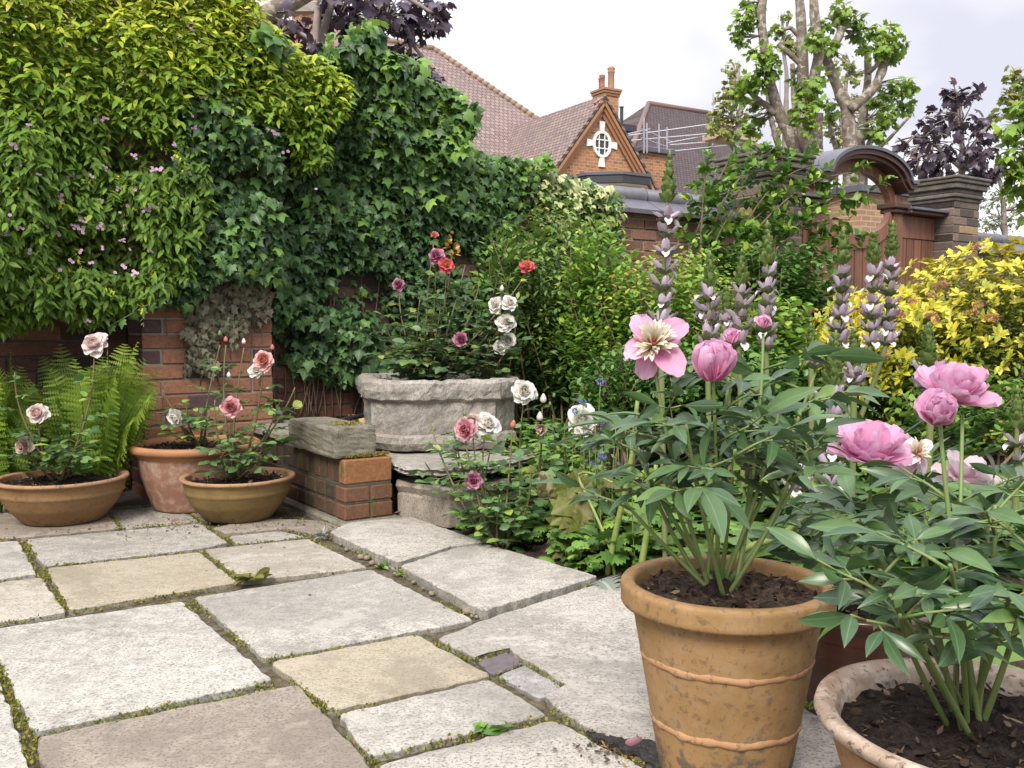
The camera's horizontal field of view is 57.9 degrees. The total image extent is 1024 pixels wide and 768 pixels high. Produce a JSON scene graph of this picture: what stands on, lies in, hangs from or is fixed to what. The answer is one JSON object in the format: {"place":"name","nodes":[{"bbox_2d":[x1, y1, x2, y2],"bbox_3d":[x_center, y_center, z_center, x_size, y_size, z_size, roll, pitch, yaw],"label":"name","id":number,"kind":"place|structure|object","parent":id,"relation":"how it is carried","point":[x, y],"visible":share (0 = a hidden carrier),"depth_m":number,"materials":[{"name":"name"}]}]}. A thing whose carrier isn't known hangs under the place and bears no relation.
{"place":"outdoors","nodes":[
{"label":"outdoors","id":0,"kind":"place"},
{"bbox_2d":[0,490,841,767],"bbox_3d":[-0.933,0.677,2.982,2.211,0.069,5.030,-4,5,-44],"label":"paving","id":1,"kind":"structure","parent":0,"point":[74,673],"depth_m":2.40,"materials":[{"name":"white stone"}]},
{"bbox_2d":[0,349,44,512],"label":"fern","id":2,"kind":"object","parent":1,"relation":"on","point":[10,422],"visible":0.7,"depth_m":4.14,"materials":[{"name":"green plant"}]},
{"bbox_2d":[0,468,129,526],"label":"terracotta bowl","id":3,"kind":"object","parent":1,"relation":"on","point":[37,498],"visible":0.94,"depth_m":3.88,"materials":[{"name":"ceramic"}]},
{"bbox_2d":[0,332,119,480],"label":"rose bush","id":4,"kind":"object","parent":3,"relation":"on","point":[94,345],"visible":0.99,"depth_m":3.97,"materials":[{"name":"green plant"}]},
{"bbox_2d":[27,342,161,495],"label":"fern","id":5,"kind":"object","parent":1,"relation":"on","point":[117,437],"visible":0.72,"depth_m":4.19,"materials":[{"name":"green plant"}]},
{"bbox_2d":[127,434,260,512],"bbox_3d":[-1.489,0.422,4.366,0.598,0.302,0.603,0,4,0],"label":"flared pot","id":6,"kind":"object","parent":1,"relation":"on","point":[165,464],"visible":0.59,"depth_m":4.15,"materials":[{"name":"orange ceramic"}]},
{"bbox_2d":[143,345,237,446],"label":"rose bush","id":7,"kind":"object","parent":6,"relation":"on","point":[174,417],"visible":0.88,"depth_m":4.31,"materials":[{"name":"green plant"}]},
{"bbox_2d":[123,85,273,499],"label":"brick pillar","id":8,"kind":"structure","parent":1,"relation":"on","point":[158,348],"depth_m":4.61,"materials":[{"name":"brick"}]},
{"bbox_2d":[0,0,360,342],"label":"climbing jasmine","id":9,"kind":"object","parent":8,"relation":"attached to","point":[39,287],"visible":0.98,"depth_m":4.24,"materials":[{"name":"green plant"}]},
{"bbox_2d":[179,466,294,523],"bbox_3d":[-1.210,0.494,4.089,0.494,0.194,0.499,0,4,0],"label":"terracotta bowl","id":10,"kind":"object","parent":1,"relation":"on","point":[249,496],"visible":0.95,"depth_m":3.93,"materials":[{"name":"ceramic"}]},
{"bbox_2d":[182,330,302,480],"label":"rose bush","id":11,"kind":"object","parent":10,"relation":"on","point":[231,407],"visible":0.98,"depth_m":4.01,"materials":[{"name":"green plant"}]},
{"bbox_2d":[230,567,272,584],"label":"weed","id":12,"kind":"object","parent":1,"relation":"on","point":[261,574],"visible":1,"depth_m":3.05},
{"bbox_2d":[310,526,328,539],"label":"weed","id":13,"kind":"object","parent":1,"relation":"on","point":[323,533],"visible":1,"depth_m":3.71,"materials":[{"name":"plant"}]},
{"bbox_2d":[252,420,399,526],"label":"brick wall","id":14,"kind":"structure","parent":1,"relation":"on","point":[340,492],"depth_m":4.04,"materials":[{"name":"brick"}]},
{"bbox_2d":[273,414,283,422],"bbox_3d":[-1.240,0.211,4.897,0.055,0.115,0.035,-2,4,-34],"label":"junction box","id":15,"kind":"object","parent":14,"relation":"on","point":[280,420],"visible":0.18,"depth_m":4.88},
{"bbox_2d":[262,413,363,434],"bbox_3d":[-0.933,0.197,4.857,0.821,0.087,0.054,-3,5,-42],"label":"irrigation pipe","id":16,"kind":"object","parent":14,"relation":"on","point":[354,417],"visible":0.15,"depth_m":4.90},
{"bbox_2d":[288,417,375,458],"bbox_3d":[-0.821,0.237,4.185,0.208,0.139,0.541,-3,4,-35],"label":"stone block","id":17,"kind":"object","parent":14,"relation":"on","point":[315,435],"depth_m":4.00,"materials":[{"name":"stone"}]},
{"bbox_2d":[348,415,364,422],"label":"dry leaves","id":18,"kind":"object","parent":17,"relation":"on","point":[359,420],"visible":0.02,"depth_m":5.10,"materials":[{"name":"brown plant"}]},
{"bbox_2d":[321,419,389,458],"bbox_3d":[-0.691,0.240,4.016,0.289,0.159,0.177,1,4,15],"label":"moss cushion","id":19,"kind":"object","parent":14,"relation":"on","point":[369,454],"visible":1,"depth_m":4.01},
{"bbox_2d":[0,505,653,767],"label":"moss","id":20,"kind":"object","parent":1,"relation":"on","point":[9,698],"visible":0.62,"depth_m":2.23,"materials":[{"name":"plant"}]},
{"bbox_2d":[6,508,650,766],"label":"leaf litter","id":21,"kind":"object","parent":1,"relation":"on","point":[615,752],"visible":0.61,"depth_m":2.98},
{"bbox_2d":[372,560,387,568],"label":"weed","id":22,"kind":"object","parent":1,"relation":"on","point":[382,563],"visible":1,"depth_m":3.28,"materials":[{"name":"green plant"}]},
{"bbox_2d":[339,543,478,618],"bbox_3d":[-0.387,0.656,3.174,0.046,0.024,1.077,-2,4,-33],"label":"rubble","id":23,"kind":"object","parent":1,"relation":"on","point":[466,610],"visible":0.94,"depth_m":2.99,"materials":[{"name":"stone"}]},
{"bbox_2d":[456,522,469,529],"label":"weed","id":24,"kind":"object","parent":1,"relation":"on","point":[463,525],"visible":0.91,"depth_m":3.81,"materials":[{"name":"green plant"}]},
{"bbox_2d":[473,721,514,734],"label":"weed","id":25,"kind":"object","parent":1,"relation":"on","point":[489,729],"visible":1,"depth_m":1.93,"materials":[{"name":"green plant"}]},
{"bbox_2d":[625,737,641,745],"bbox_3d":[0.239,0.701,1.816,0.034,0.029,0.026,0,4,0],"label":"fallen petal","id":26,"kind":"object","parent":1,"relation":"on","point":[632,741],"visible":1,"depth_m":1.81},
{"bbox_2d":[621,554,836,767],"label":"terracotta pot","id":27,"kind":"object","parent":1,"relation":"on","point":[727,678],"visible":0.91,"depth_m":1.63,"materials":[{"name":"ceramic"}]},
{"bbox_2d":[535,314,890,597],"bbox_3d":[0.397,0.143,1.743,0.631,0.551,0.544,-2,4,-22],"label":"peony","id":28,"kind":"object","parent":27,"relation":"on","point":[651,345],"visible":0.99,"depth_m":1.69,"materials":[{"name":"plant"}]},
{"bbox_2d":[804,698,813,709],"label":"weed","id":29,"kind":"object","parent":1,"relation":"on","point":[807,705],"visible":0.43,"depth_m":2.00,"materials":[{"name":"green plant"}]},
{"bbox_2d":[804,580,933,715],"bbox_3d":[0.766,0.599,2.062,0.338,0.243,0.342,0,4,0],"label":"glazed pot","id":30,"kind":"object","parent":1,"relation":"on","point":[832,654],"visible":0.15,"depth_m":1.94,"materials":[{"name":"brown ceramic"}]},
{"bbox_2d":[748,419,998,615],"bbox_3d":[0.776,0.300,2.027,0.520,0.459,0.486,2,4,24],"label":"peony","id":31,"kind":"object","parent":30,"relation":"in","point":[868,440],"visible":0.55,"depth_m":1.97,"materials":[{"name":"plant"}]},
{"bbox_2d":[813,658,1023,767],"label":"limed bowl","id":32,"kind":"object","parent":1,"relation":"on","point":[880,713],"visible":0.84,"depth_m":1.44,"materials":[{"name":"ceramic"}]},
{"bbox_2d":[766,361,1023,740],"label":"peony","id":33,"kind":"object","parent":32,"relation":"on","point":[979,592],"visible":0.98,"depth_m":1.37,"materials":[{"name":"plant"}]},
{"bbox_2d":[194,0,1023,236],"label":"sky","id":34,"kind":"structure","parent":0,"point":[548,56],"materials":[{"name":"white"}]},
{"bbox_2d":[391,397,1023,668],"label":"soil","id":35,"kind":"structure","parent":0,"point":[541,547],"depth_m":3.60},
{"bbox_2d":[376,439,538,476],"bbox_3d":[-0.271,0.337,4.563,0.952,0.050,1.313,0,4,0],"label":"flat stone","id":36,"kind":"object","parent":35,"relation":"on","point":[405,463],"visible":0.19,"depth_m":4.16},
{"bbox_2d":[356,371,518,451],"bbox_3d":[-0.385,0.131,4.738,0.786,0.356,0.788,-1,4,-14],"label":"stone planter","id":37,"kind":"object","parent":36,"relation":"on","point":[397,412],"visible":0.72,"depth_m":4.39,"materials":[{"name":"stone"}]},
{"bbox_2d":[361,231,534,380],"bbox_3d":[-0.304,-0.378,4.635,0.888,0.794,0.581,-1,4,-15],"label":"rose bush","id":38,"kind":"object","parent":37,"relation":"on","point":[432,361],"visible":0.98,"depth_m":4.66,"materials":[{"name":"green plant"}]},
{"bbox_2d":[457,285,531,379],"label":"rose bush","id":39,"kind":"object","parent":37,"relation":"on","point":[505,323],"visible":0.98,"depth_m":4.58,"materials":[{"name":"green plant"}]},
{"bbox_2d":[408,440,511,500],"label":"rose bush","id":40,"kind":"object","parent":35,"relation":"on","point":[502,462],"visible":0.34,"depth_m":3.88,"materials":[{"name":"green plant"}]},
{"bbox_2d":[396,468,525,527],"bbox_3d":[-0.208,0.486,4.481,0.696,0.178,1.208,0,4,0],"label":"flat stone","id":41,"kind":"object","parent":35,"relation":"on","point":[418,500],"visible":0.31,"depth_m":3.98,"materials":[{"name":"stone"}]},
{"bbox_2d":[422,411,558,549],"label":"rose bush","id":42,"kind":"object","parent":35,"relation":"on","point":[486,425],"visible":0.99,"depth_m":3.56,"materials":[{"name":"green plant"}]},
{"bbox_2d":[466,215,559,436],"bbox_3d":[-0.077,-0.296,4.968,0.558,1.214,0.479,-3,5,-41],"label":"slender shrub","id":43,"kind":"object","parent":35,"relation":"on","point":[505,282],"visible":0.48,"depth_m":4.90,"materials":[{"name":"green plant"}]},
{"bbox_2d":[488,380,578,510],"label":"rose bush","id":44,"kind":"object","parent":35,"relation":"on","point":[524,392],"visible":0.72,"depth_m":3.88,"materials":[{"name":"green plant"}]},
{"bbox_2d":[499,197,605,433],"bbox_3d":[0.233,-0.364,5.097,0.685,1.325,0.618,0,4,0],"label":"evergreen shrub","id":45,"kind":"object","parent":35,"relation":"on","point":[550,362],"visible":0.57,"depth_m":4.98,"materials":[{"name":"green plant"}]},
{"bbox_2d":[536,468,620,560],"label":"wilted leaf","id":46,"kind":"object","parent":35,"relation":"on","point":[571,518],"visible":0.62,"depth_m":3.40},
{"bbox_2d":[547,403,639,518],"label":"rose bush","id":47,"kind":"object","parent":35,"relation":"on","point":[579,418],"visible":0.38,"depth_m":3.55,"materials":[{"name":"green plant"}]},
{"bbox_2d":[578,471,615,575],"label":"stalk","id":48,"kind":"object","parent":35,"relation":"on","point":[597,517],"visible":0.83,"depth_m":3.29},
{"bbox_2d":[552,213,651,447],"bbox_3d":[0.454,-0.279,4.728,0.503,1.201,0.595,0,4,0],"label":"upright shrub","id":49,"kind":"object","parent":35,"relation":"on","point":[580,341],"visible":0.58,"depth_m":4.64,"materials":[{"name":"green plant"}]},
{"bbox_2d":[589,575,620,590],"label":"silver leaved plant","id":50,"kind":"object","parent":35,"relation":"on","point":[606,583],"visible":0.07,"depth_m":3.02,"materials":[{"name":"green plant"}]},
{"bbox_2d":[567,378,648,563],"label":"blue flowered plant","id":51,"kind":"object","parent":35,"relation":"on","point":[601,454],"visible":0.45,"depth_m":3.40,"materials":[{"name":"green plant"}]},
{"bbox_2d":[604,400,638,576],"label":"stalk","id":52,"kind":"object","parent":35,"relation":"on","point":[612,549],"visible":0.57,"depth_m":3.17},
{"bbox_2d":[569,339,687,492],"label":"leafy shrub","id":53,"kind":"object","parent":35,"relation":"on","point":[618,397],"visible":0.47,"depth_m":3.88,"materials":[{"name":"green plant"}]},
{"bbox_2d":[639,465,657,562],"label":"stalk","id":54,"kind":"object","parent":35,"relation":"on","point":[644,547],"visible":0.38,"depth_m":3.06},
{"bbox_2d":[647,149,682,556],"bbox_3d":[0.500,-0.042,3.001,0.115,1.422,0.082,-2,4,-31],"label":"acanthus spike","id":55,"kind":"object","parent":35,"relation":"on","point":[667,195],"visible":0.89,"depth_m":2.97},
{"bbox_2d":[584,244,752,442],"bbox_3d":[0.770,-0.168,4.500,0.842,1.012,0.644,0,4,0],"label":"lime shrub","id":56,"kind":"object","parent":35,"relation":"on","point":[687,313],"visible":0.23,"depth_m":4.42,"materials":[{"name":"green plant"}]},
{"bbox_2d":[611,481,747,549],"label":"acanthus clump","id":57,"kind":"object","parent":35,"relation":"on","point":[636,524],"visible":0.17,"depth_m":3.30,"materials":[{"name":"green plant"}]},
{"bbox_2d":[659,524,742,555],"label":"acanthus clump","id":58,"kind":"object","parent":35,"relation":"on","point":[673,548],"visible":0.04,"depth_m":3.03,"materials":[{"name":"green plant"}]},
{"bbox_2d":[692,250,721,521],"bbox_3d":[0.672,0.049,3.200,0.099,1.019,0.110,0,4,0],"label":"acanthus spike","id":59,"kind":"object","parent":35,"relation":"on","point":[708,321],"visible":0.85,"depth_m":3.18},
{"bbox_2d":[391,396,1023,583],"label":"ground cover","id":60,"kind":"object","parent":35,"relation":"on","point":[595,538],"visible":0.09,"depth_m":3.35,"materials":[{"name":"green plant"}]},
{"bbox_2d":[628,334,819,467],"bbox_3d":[0.902,0.069,4.020,0.878,0.602,0.644,0,4,0],"label":"leafy shrub","id":61,"kind":"object","parent":35,"relation":"on","point":[697,393],"visible":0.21,"depth_m":3.88,"materials":[{"name":"green plant"}]},
{"bbox_2d":[715,285,735,477],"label":"acanthus spike","id":62,"kind":"object","parent":35,"relation":"on","point":[726,300],"visible":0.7,"depth_m":3.48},
{"bbox_2d":[724,248,755,506],"bbox_3d":[0.818,0.000,3.299,0.112,0.961,0.086,-3,5,-40],"label":"acanthus spike","id":63,"kind":"object","parent":35,"relation":"on","point":[741,278],"visible":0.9,"depth_m":3.27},
{"bbox_2d":[692,240,837,351],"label":"leafy shrub","id":64,"kind":"object","parent":35,"relation":"on","point":[809,292],"visible":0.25,"depth_m":6.19,"materials":[{"name":"green plant"}]},
{"bbox_2d":[713,150,816,301],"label":"gate pier","id":65,"kind":"structure","parent":35,"relation":"on","point":[764,175],"depth_m":7.08,"materials":[{"name":"brick"}]},
{"bbox_2d":[754,220,778,508],"bbox_3d":[0.903,-0.065,3.304,0.092,1.031,0.101,0,4,0],"label":"acanthus spike","id":66,"kind":"object","parent":35,"relation":"on","point":[766,306],"visible":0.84,"depth_m":3.27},
{"bbox_2d":[719,291,826,437],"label":"heart leaved shrub","id":67,"kind":"object","parent":35,"relation":"on","point":[785,329],"visible":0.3,"depth_m":4.12,"materials":[{"name":"green plant"}]},
{"bbox_2d":[737,493,821,555],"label":"stalk","id":68,"kind":"object","parent":35,"relation":"on","point":[749,546],"visible":0.19,"depth_m":2.66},
{"bbox_2d":[670,123,897,332],"bbox_3d":[1.798,-0.774,6.533,2.018,2.129,0.935,-2,4,-31],"label":"arching shrub","id":69,"kind":"object","parent":35,"relation":"on","point":[750,228],"visible":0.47,"depth_m":6.55,"materials":[{"name":"green plant"}]},
{"bbox_2d":[781,440,812,565],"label":"acanthus spike","id":70,"kind":"object","parent":35,"relation":"on","point":[797,489],"visible":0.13,"depth_m":2.61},
{"bbox_2d":[805,322,815,476],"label":"acanthus spike","id":71,"kind":"object","parent":35,"relation":"on","point":[810,338],"visible":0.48,"depth_m":3.20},
{"bbox_2d":[728,481,920,561],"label":"acanthus clump","id":72,"kind":"object","parent":35,"relation":"on","point":[754,525],"visible":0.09,"depth_m":2.87,"materials":[{"name":"green plant"}]},
{"bbox_2d":[668,513,985,567],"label":"acanthus clump","id":73,"kind":"object","parent":35,"relation":"on","point":[703,548],"visible":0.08,"depth_m":2.96,"materials":[{"name":"green plant"}]},
{"bbox_2d":[808,428,845,571],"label":"acanthus spike","id":74,"kind":"object","parent":35,"relation":"on","point":[823,457],"visible":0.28,"depth_m":2.45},
{"bbox_2d":[813,330,845,565],"bbox_3d":[0.897,0.264,2.573,0.102,0.827,0.092,-2,4,-30],"label":"acanthus spike","id":75,"kind":"object","parent":35,"relation":"on","point":[833,374],"visible":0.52,"depth_m":2.54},
{"bbox_2d":[824,226,855,447],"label":"acanthus spike","id":76,"kind":"object","parent":35,"relation":"on","point":[841,279],"visible":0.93,"depth_m":3.27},
{"bbox_2d":[842,327,871,496],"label":"acanthus spike","id":77,"kind":"object","parent":35,"relation":"on","point":[855,374],"visible":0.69,"depth_m":2.75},
{"bbox_2d":[836,230,887,444],"bbox_3d":[1.165,-0.040,3.198,0.249,0.978,0.100,0,4,0],"label":"acanthus spike","id":78,"kind":"object","parent":35,"relation":"on","point":[871,313],"visible":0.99,"depth_m":3.17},
{"bbox_2d":[843,220,901,459],"bbox_3d":[1.266,-0.082,3.285,0.250,0.996,0.090,-1,4,-9],"label":"acanthus spike","id":79,"kind":"object","parent":35,"relation":"on","point":[891,252],"visible":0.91,"depth_m":3.27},
{"bbox_2d":[724,368,1022,500],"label":"strap leaf clump","id":80,"kind":"object","parent":35,"relation":"on","point":[935,447],"visible":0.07,"depth_m":3.22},
{"bbox_2d":[800,145,948,396],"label":"wooden gate","id":81,"kind":"structure","parent":35,"relation":"on","point":[917,224],"depth_m":7.98,"materials":[{"name":"brown wood"}]},
{"bbox_2d":[783,513,1023,669],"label":"acanthus clump","id":82,"kind":"object","parent":35,"relation":"on","point":[905,568],"visible":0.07,"depth_m":2.36,"materials":[{"name":"green plant"}]},
{"bbox_2d":[794,235,1023,460],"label":"golden shrub","id":83,"kind":"object","parent":35,"relation":"on","point":[960,327],"visible":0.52,"depth_m":4.18,"materials":[{"name":"yellow plant"}]},
{"bbox_2d":[911,322,946,566],"bbox_3d":[1.128,0.225,2.530,0.116,0.787,0.111,0,4,0],"label":"acanthus spike","id":84,"kind":"object","parent":35,"relation":"on","point":[929,355],"visible":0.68,"depth_m":2.49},
{"bbox_2d":[836,471,1023,568],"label":"acanthus clump","id":85,"kind":"object","parent":35,"relation":"on","point":[985,494],"visible":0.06,"depth_m":2.69,"materials":[{"name":"green plant"}]},
{"bbox_2d":[908,174,991,313],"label":"gate pier","id":86,"kind":"structure","parent":35,"relation":"on","point":[959,197],"depth_m":8.46,"materials":[{"name":"stone"}]},
{"bbox_2d":[884,364,1023,465],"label":"leafy shrub","id":87,"kind":"object","parent":35,"relation":"on","point":[992,420],"visible":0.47,"depth_m":3.60,"materials":[{"name":"green plant"}]},
{"bbox_2d":[1002,385,1023,510],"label":"acanthus spike","id":88,"kind":"object","parent":35,"relation":"on","point":[1016,420],"visible":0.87,"depth_m":2.61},
{"label":"ground","id":89,"kind":"structure","parent":0,"visible":0},
{"bbox_2d":[0,45,130,490],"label":"brick wall","id":90,"kind":"structure","parent":89,"relation":"on","point":[31,348],"depth_m":4.54,"materials":[{"name":"brick"}]},
{"bbox_2d":[94,0,374,111],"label":"chimney house","id":91,"kind":"structure","parent":89,"relation":"on","point":[307,10],"depth_m":14.17,"materials":[{"name":"brick"}]},
{"bbox_2d":[212,0,312,26],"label":"plane tree","id":92,"kind":"object","parent":89,"relation":"on","point":[271,7],"visible":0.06,"depth_m":10.66,"materials":[{"name":"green plant"}]},
{"bbox_2d":[1,0,658,189],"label":"gabled house","id":93,"kind":"structure","parent":89,"relation":"on","point":[591,140],"depth_m":27.41,"materials":[{"name":"tile"}]},
{"bbox_2d":[586,121,616,166],"bbox_3d":[2.578,-6.884,26.549,1.080,1.290,0.070,-2,4,-32],"label":"round window","id":94,"kind":"structure","parent":93,"relation":"in","point":[601,143],"depth_m":26.54,"materials":[{"name":"white glass"}]},
{"bbox_2d":[628,66,780,152],"bbox_3d":[6.821,-8.826,29.204,6.430,2.916,1.831,0,4,0],"label":"scaffolding","id":95,"kind":"object","parent":93,"relation":"on","point":[710,139],"visible":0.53,"depth_m":29.56,"materials":[{"name":"metal"}]},
{"bbox_2d":[272,123,436,419],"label":"brick wall","id":96,"kind":"structure","parent":89,"relation":"on","point":[349,401],"depth_m":5.26,"materials":[{"name":"brick"}]},
{"bbox_2d":[155,15,627,417],"bbox_3d":[-0.415,-0.900,5.203,3.147,2.236,0.983,-3,4,-34],"label":"ivy","id":97,"kind":"object","parent":96,"relation":"attached to","point":[403,140],"visible":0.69,"depth_m":5.08,"materials":[{"name":"green plant"}]},
{"bbox_2d":[107,298,165,334],"bbox_3d":[-1.747,-0.315,4.303,0.268,0.177,0.054,-1,4,-12],"label":"ivy trail","id":98,"kind":"object","parent":97,"relation":"attached to","point":[133,315],"visible":0.98,"depth_m":4.29,"materials":[{"name":"green plant"}]},
{"bbox_2d":[272,0,457,85],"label":"purple maple","id":99,"kind":"object","parent":89,"relation":"on","point":[408,24],"visible":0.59,"depth_m":7.42,"materials":[{"name":"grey plant"}]},
{"bbox_2d":[437,182,745,417],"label":"brick wall","id":100,"kind":"structure","parent":89,"relation":"on","point":[640,226],"depth_m":6.55,"materials":[{"name":"brick"}]},
{"bbox_2d":[619,101,761,197],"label":"dark roofed house","id":101,"kind":"structure","parent":89,"relation":"on","point":[671,116],"depth_m":39.56,"materials":[{"name":"tile"}]},
{"bbox_2d":[726,0,832,184],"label":"plane tree","id":102,"kind":"object","parent":89,"relation":"on","point":[801,130],"visible":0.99,"depth_m":14.62,"materials":[{"name":"green plant"}]},
{"bbox_2d":[704,10,870,154],"bbox_3d":[7.030,-5.053,23.910,4.290,8.842,1.201,0,4,0],"label":"distant tree","id":103,"kind":"object","parent":89,"relation":"on","point":[731,130],"visible":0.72,"depth_m":23.54,"materials":[{"name":"green plant"}]},
{"bbox_2d":[818,0,920,187],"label":"plane tree","id":104,"kind":"object","parent":89,"relation":"on","point":[886,52],"visible":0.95,"depth_m":15.25,"materials":[{"name":"green plant"}]},
{"bbox_2d":[828,184,911,238],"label":"brick building","id":105,"kind":"structure","parent":89,"relation":"on","point":[868,218],"depth_m":14.45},
{"bbox_2d":[891,76,1003,192],"bbox_3d":[5.245,-1.736,11.085,1.399,3.853,1.162,0,4,0],"label":"copper maple","id":106,"kind":"object","parent":89,"relation":"on","point":[973,156],"visible":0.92,"depth_m":10.92,"materials":[{"name":"purple plant"}]},
{"bbox_2d":[976,232,1023,384],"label":"brick wall","id":107,"kind":"structure","parent":89,"relation":"on","point":[999,239],"depth_m":9.26,"materials":[{"name":"brick"}]},
{"bbox_2d":[978,165,1023,234],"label":"silver tree","id":108,"kind":"object","parent":89,"relation":"on","point":[1002,218],"visible":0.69,"depth_m":15.82,"materials":[{"name":"grey plant"}]},
{"bbox_2d":[988,65,1023,122],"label":"tree","id":109,"kind":"object","parent":89,"relation":"on","point":[1011,93],"visible":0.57,"depth_m":19.63,"materials":[{"name":"green plant"}]},
{"bbox_2d":[991,84,1023,230],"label":"green tree","id":110,"kind":"object","parent":89,"relation":"on","point":[1013,173],"visible":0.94,"depth_m":11.81,"materials":[{"name":"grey plant"}]}
]}

